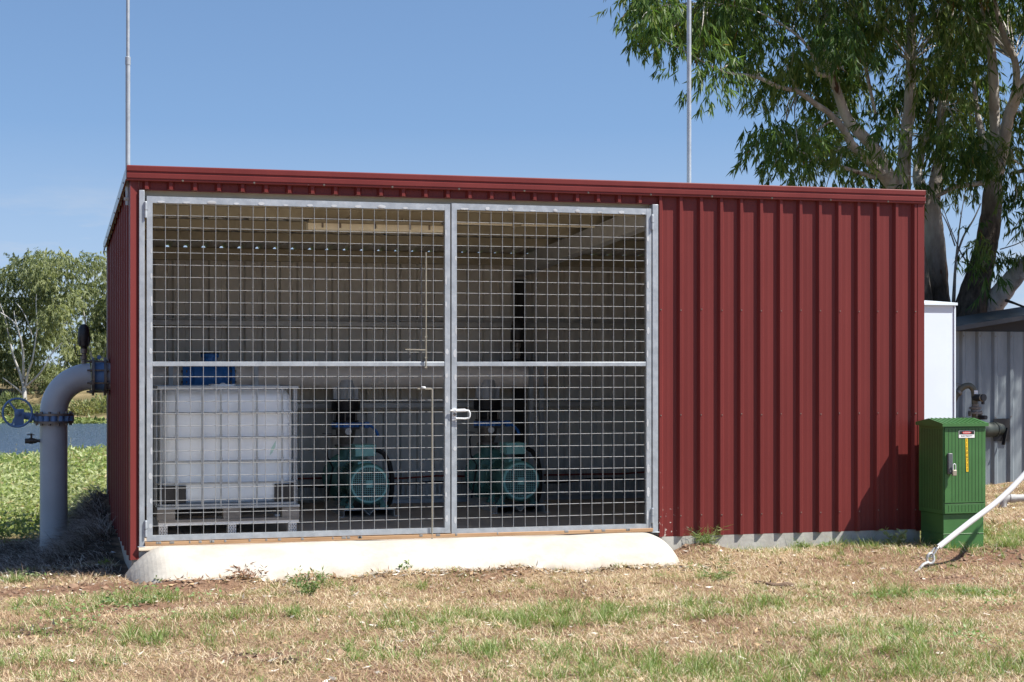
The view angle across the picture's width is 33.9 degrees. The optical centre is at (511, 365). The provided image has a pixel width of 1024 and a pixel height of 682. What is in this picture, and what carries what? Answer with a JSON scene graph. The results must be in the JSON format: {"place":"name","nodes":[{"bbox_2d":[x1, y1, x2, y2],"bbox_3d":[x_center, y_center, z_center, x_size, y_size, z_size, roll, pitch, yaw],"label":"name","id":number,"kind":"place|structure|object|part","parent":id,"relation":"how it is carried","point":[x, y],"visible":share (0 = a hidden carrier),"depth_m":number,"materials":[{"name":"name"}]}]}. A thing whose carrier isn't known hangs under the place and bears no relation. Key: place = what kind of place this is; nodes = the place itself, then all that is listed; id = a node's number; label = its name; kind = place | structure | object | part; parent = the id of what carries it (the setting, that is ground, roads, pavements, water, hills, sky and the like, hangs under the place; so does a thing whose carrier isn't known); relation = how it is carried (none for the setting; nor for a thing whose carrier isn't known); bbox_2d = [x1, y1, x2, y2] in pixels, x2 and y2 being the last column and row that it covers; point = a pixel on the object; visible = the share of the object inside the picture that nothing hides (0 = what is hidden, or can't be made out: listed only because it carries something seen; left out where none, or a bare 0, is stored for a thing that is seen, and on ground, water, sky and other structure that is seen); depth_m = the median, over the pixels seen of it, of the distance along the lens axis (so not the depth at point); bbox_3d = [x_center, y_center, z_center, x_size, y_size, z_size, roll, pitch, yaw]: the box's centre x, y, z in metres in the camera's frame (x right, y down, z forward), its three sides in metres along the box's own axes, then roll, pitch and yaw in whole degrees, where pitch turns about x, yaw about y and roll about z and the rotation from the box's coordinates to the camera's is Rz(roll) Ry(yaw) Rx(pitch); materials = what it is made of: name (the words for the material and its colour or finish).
{"place":"outdoors","nodes":[
{"label":"outdoors","id":0,"kind":"place"},
{"bbox_2d":[0,422,106,459],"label":"water","id":1,"kind":"structure","parent":0,"point":[91,434],"depth_m":95.40,"materials":[{"name":"blue liquid"}]},
{"bbox_2d":[0,414,106,423],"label":"floating plants","id":2,"kind":"object","parent":1,"relation":"on","point":[86,420],"visible":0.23,"depth_m":117.94,"materials":[{"name":"green plant"}]},
{"bbox_2d":[69,438,95,472],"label":"seed grass","id":3,"kind":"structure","parent":0,"point":[82,465],"depth_m":27.98,"materials":[{"name":"green plant"}]},
{"bbox_2d":[0,368,1023,681],"bbox_3d":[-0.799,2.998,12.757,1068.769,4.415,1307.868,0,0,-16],"label":"ground","id":4,"kind":"structure","parent":0,"point":[112,544],"depth_m":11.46,"materials":[{"name":"beige plant"}]},
{"bbox_2d":[0,389,31,416],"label":"bush","id":5,"kind":"object","parent":4,"relation":"on","point":[8,409],"visible":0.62,"depth_m":126.99,"materials":[{"name":"green plant"}]},
{"bbox_2d":[23,403,39,412],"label":"bush","id":6,"kind":"object","parent":4,"relation":"on","point":[35,408],"visible":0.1,"depth_m":126.44,"materials":[{"name":"green plant"}]},
{"bbox_2d":[0,247,91,398],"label":"gum tree","id":7,"kind":"object","parent":4,"relation":"on","point":[41,289],"visible":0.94,"depth_m":133.30,"materials":[{"name":"green plant"}]},
{"bbox_2d":[0,315,105,382],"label":"gum tree","id":8,"kind":"object","parent":4,"relation":"on","point":[56,346],"visible":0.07,"depth_m":150.43,"materials":[{"name":"green plant"}]},
{"bbox_2d":[0,443,106,543],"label":"weeds","id":9,"kind":"object","parent":4,"relation":"on","point":[21,488],"visible":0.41,"depth_m":22.65,"materials":[{"name":"green plant"}]},
{"bbox_2d":[2,324,109,552],"bbox_3d":[-4.504,0.852,16.727,1.091,2.537,0.433,0,0,-16],"label":"riser pipe","id":10,"kind":"object","parent":4,"relation":"on","point":[53,418],"visible":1,"depth_m":16.63,"materials":[{"name":"grey metal"}]},
{"bbox_2d":[0,479,121,578],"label":"dead straw","id":11,"kind":"object","parent":4,"relation":"on","point":[92,526],"visible":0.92,"depth_m":15.62,"materials":[{"name":"beige plant"}]},
{"bbox_2d":[57,250,106,370],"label":"gum tree","id":12,"kind":"object","parent":4,"relation":"on","point":[98,331],"visible":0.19,"depth_m":140.61,"materials":[{"name":"green plant"}]},
{"bbox_2d":[68,398,106,415],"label":"bush","id":13,"kind":"object","parent":4,"relation":"on","point":[78,406],"visible":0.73,"depth_m":126.29,"materials":[{"name":"green plant"}]},
{"bbox_2d":[70,447,106,469],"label":"seed grass","id":14,"kind":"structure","parent":4,"relation":"on","point":[101,457],"depth_m":26.09,"materials":[{"name":"green plant"}]},
{"bbox_2d":[84,393,106,412],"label":"bush","id":15,"kind":"object","parent":4,"relation":"on","point":[103,399],"visible":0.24,"depth_m":127.35,"materials":[{"name":"green plant"}]},
{"bbox_2d":[100,592,160,606],"bbox_3d":[-2.676,1.650,11.772,0.454,0.106,0.371,0,0,-16],"label":"weed","id":16,"kind":"object","parent":4,"relation":"on","point":[142,600],"visible":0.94,"depth_m":11.73,"materials":[{"name":"green plant"}]},
{"bbox_2d":[227,561,267,578],"bbox_3d":[-2.000,1.578,12.811,0.341,0.152,0.403,0,0,8],"label":"dry weed","id":17,"kind":"object","parent":4,"relation":"on","point":[251,575],"visible":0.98,"depth_m":12.77,"materials":[{"name":"brown plant"}]},
{"bbox_2d":[285,565,331,595],"bbox_3d":[-1.483,1.571,12.291,0.361,0.235,0.339,0,0,43],"label":"weed","id":18,"kind":"object","parent":4,"relation":"on","point":[307,589],"visible":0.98,"depth_m":12.26,"materials":[{"name":"green plant"}]},
{"bbox_2d":[0,580,770,662],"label":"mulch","id":19,"kind":"object","parent":4,"relation":"on","point":[290,658],"visible":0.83,"depth_m":10.34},
{"bbox_2d":[122,532,679,583],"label":"concrete ramp","id":20,"kind":"structure","parent":4,"relation":"on","point":[572,552],"depth_m":13.38,"materials":[{"name":"white concrete"}]},
{"bbox_2d":[398,560,412,570],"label":"weed","id":21,"kind":"object","parent":4,"relation":"on","point":[401,565],"visible":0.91,"depth_m":13.16,"materials":[{"name":"green"}]},
{"bbox_2d":[0,543,1023,664],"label":"soil clods","id":22,"kind":"object","parent":4,"relation":"on","point":[339,650],"visible":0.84,"depth_m":12.56,"materials":[{"name":"brown soil"}]},
{"bbox_2d":[0,539,1023,649],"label":"ground cover","id":23,"kind":"object","parent":4,"relation":"on","point":[176,589],"visible":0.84,"depth_m":11.53,"materials":[{"name":"green"}]},
{"bbox_2d":[103,165,925,569],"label":"pump shed","id":24,"kind":"structure","parent":4,"relation":"on","point":[745,363],"depth_m":14.82,"materials":[{"name":"metal"}]},
{"bbox_2d":[124,0,130,204],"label":"aerial mast","id":25,"kind":"object","parent":24,"relation":"attached to","point":[127,109],"visible":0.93,"depth_m":13.40,"materials":[{"name":"silver metal"}]},
{"bbox_2d":[153,384,299,534],"bbox_3d":[-2.592,0.812,15.054,1.230,1.295,1.040,0,0,-16],"label":"liquid tank","id":26,"kind":"object","parent":24,"relation":"on","point":[282,490],"visible":0.89,"depth_m":14.60,"materials":[{"name":"white plastic"}]},
{"bbox_2d":[145,318,549,502],"bbox_3d":[-1.804,0.473,17.507,4.600,1.977,0.410,0,0,-16],"label":"header pipe","id":27,"kind":"object","parent":24,"relation":"on","point":[513,376],"visible":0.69,"depth_m":17.54,"materials":[{"name":"metal"}]},
{"bbox_2d":[322,380,399,517],"bbox_3d":[-1.584,0.810,17.050,0.641,1.319,1.670,0,0,-16],"label":"water pump","id":28,"kind":"object","parent":24,"relation":"on","point":[344,477],"visible":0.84,"depth_m":16.72,"materials":[{"name":"teal paint"}]},
{"bbox_2d":[306,217,442,233],"bbox_3d":[-1.237,-1.275,15.217,1.240,0.134,0.112,0,0,-16],"label":"batten light","id":29,"kind":"object","parent":24,"relation":"attached to","point":[405,226],"visible":0.88,"depth_m":15.18,"materials":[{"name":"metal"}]},
{"bbox_2d":[291,465,644,500],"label":"back wall","id":30,"kind":"structure","parent":24,"relation":"attached to","point":[611,473],"depth_m":18.49,"materials":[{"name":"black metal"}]},
{"bbox_2d":[465,380,548,513],"bbox_3d":[-0.117,0.810,17.467,0.641,1.319,1.670,0,0,-16],"label":"water pump","id":31,"kind":"object","parent":24,"relation":"on","point":[490,479],"visible":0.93,"depth_m":17.20,"materials":[{"name":"metal"}]},
{"bbox_2d":[383,493,644,503],"bbox_3d":[0.305,1.437,18.298,3.650,0.050,0.060,0,0,-16],"label":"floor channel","id":32,"kind":"object","parent":24,"relation":"on","point":[550,497],"depth_m":18.35,"materials":[{"name":"grey metal"}]},
{"bbox_2d":[457,221,594,227],"bbox_3d":[0.111,-1.302,15.540,1.370,0.055,0.060,0,0,-16],"label":"conduit","id":33,"kind":"object","parent":24,"relation":"attached to","point":[520,225],"visible":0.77,"depth_m":15.52,"materials":[{"name":"grey plastic"}]},
{"bbox_2d":[687,0,690,182],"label":"aerial mast","id":34,"kind":"object","parent":24,"relation":"on","point":[688,91],"depth_m":15.40,"materials":[{"name":"grey metal"}]},
{"bbox_2d":[689,524,732,544],"bbox_3d":[1.674,1.444,14.441,0.435,0.255,0.364,0,0,-31],"label":"weed","id":35,"kind":"object","parent":4,"relation":"on","point":[708,537],"visible":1,"depth_m":14.41,"materials":[{"name":"green plant"}]},
{"bbox_2d":[687,562,738,580],"bbox_3d":[1.558,1.609,13.059,0.418,0.164,0.377,0,0,-16],"label":"weed","id":36,"kind":"object","parent":4,"relation":"on","point":[719,576],"visible":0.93,"depth_m":13.06,"materials":[{"name":"green plant"}]},
{"bbox_2d":[765,582,794,586],"bbox_3d":[2.018,1.644,12.624,0.236,0.041,0.038,0,0,-9],"label":"stick","id":37,"kind":"object","parent":4,"relation":"on","point":[785,584],"visible":0.9,"depth_m":12.61,"materials":[{"name":"brown wood"}]},
{"bbox_2d":[591,0,1023,316],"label":"gum tree","id":38,"kind":"object","parent":4,"relation":"on","point":[988,154],"visible":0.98,"depth_m":26.28,"materials":[{"name":"green plant"}]},
{"bbox_2d":[797,540,833,547],"bbox_3d":[2.587,1.561,14.695,0.442,0.105,0.469,0,0,17],"label":"weed","id":39,"kind":"object","parent":4,"relation":"on","point":[803,545],"visible":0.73,"depth_m":14.60,"materials":[{"name":"green plant"}]},
{"bbox_2d":[879,527,907,545],"bbox_3d":[3.369,1.495,14.725,0.258,0.195,0.194,0,0,40],"label":"weed","id":40,"kind":"object","parent":4,"relation":"on","point":[900,538],"visible":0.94,"depth_m":14.69,"materials":[{"name":"green plant"}]},
{"bbox_2d":[924,300,957,418],"bbox_3d":[3.805,0.588,16.220,0.750,2.465,0.610,0,0,-16],"label":"switch cabinet","id":41,"kind":"object","parent":4,"relation":"on","point":[939,359],"visible":0.3,"depth_m":16.01,"materials":[{"name":"white metal"}]},
{"bbox_3d":[4.150,0.218,16.313,0.019,1.585,0.560,0,0,-16],"label":"door","id":42,"kind":"part","parent":41,"relation":"part of","materials":[{"name":"white metal"}]},
{"bbox_2d":[915,417,988,547],"bbox_3d":[3.863,1.087,14.737,0.449,1.265,0.498,0,0,-16],"label":"electrical cabinet","id":43,"kind":"object","parent":4,"relation":"on","point":[951,474],"visible":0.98,"depth_m":14.58,"materials":[{"name":"green metal"}]},
{"bbox_3d":[3.923,0.860,14.543,0.391,0.650,0.039,0,0,-16],"label":"door","id":44,"kind":"part","parent":43,"relation":"part of","materials":[{"name":"green metal"}]},
{"bbox_2d":[918,471,1023,569],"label":"guy wire","id":45,"kind":"object","parent":4,"relation":"on","point":[984,511],"visible":0.98,"depth_m":13.84,"materials":[{"name":"white plastic"}]},
{"bbox_2d":[956,307,1023,484],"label":"corrugated hut","id":46,"kind":"object","parent":4,"relation":"on","point":[990,355],"visible":0.32,"depth_m":24.34,"materials":[{"name":"metal"}]},
{"bbox_2d":[956,383,987,419],"bbox_3d":[6.365,0.744,23.608,0.608,1.015,0.265,0,0,17],"label":"gooseneck pipe","id":47,"kind":"object","parent":46,"relation":"attached to","point":[975,408],"visible":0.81,"depth_m":23.56,"materials":[{"name":"metal"}]},
{"bbox_2d":[985,422,1007,444],"bbox_3d":[6.668,0.976,24.043,1.104,0.335,0.250,0,0,-38],"label":"drain pipe","id":48,"kind":"object","parent":46,"relation":"attached to","point":[994,429],"visible":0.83,"depth_m":24.20,"materials":[{"name":"grey metal"}]},
{"bbox_2d":[985,515,1009,538],"bbox_3d":[4.385,1.473,15.188,0.234,0.257,0.339,0,0,10],"label":"dry weed","id":49,"kind":"object","parent":4,"relation":"on","point":[993,528],"visible":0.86,"depth_m":15.21,"materials":[{"name":"beige plant"}]},
{"bbox_2d":[999,494,1023,507],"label":"plastic pipe","id":50,"kind":"object","parent":4,"relation":"on","point":[1012,498],"visible":0.68,"depth_m":19.46,"materials":[{"name":"plastic"}]},
{"bbox_2d":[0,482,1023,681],"bbox_3d":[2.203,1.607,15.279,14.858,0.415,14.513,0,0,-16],"label":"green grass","id":51,"kind":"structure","parent":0,"point":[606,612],"depth_m":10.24,"materials":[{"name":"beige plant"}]},
{"bbox_2d":[0,0,1023,367],"label":"sky","id":52,"kind":"structure","parent":0,"point":[496,88],"materials":[{"name":"blue"}]}
]}

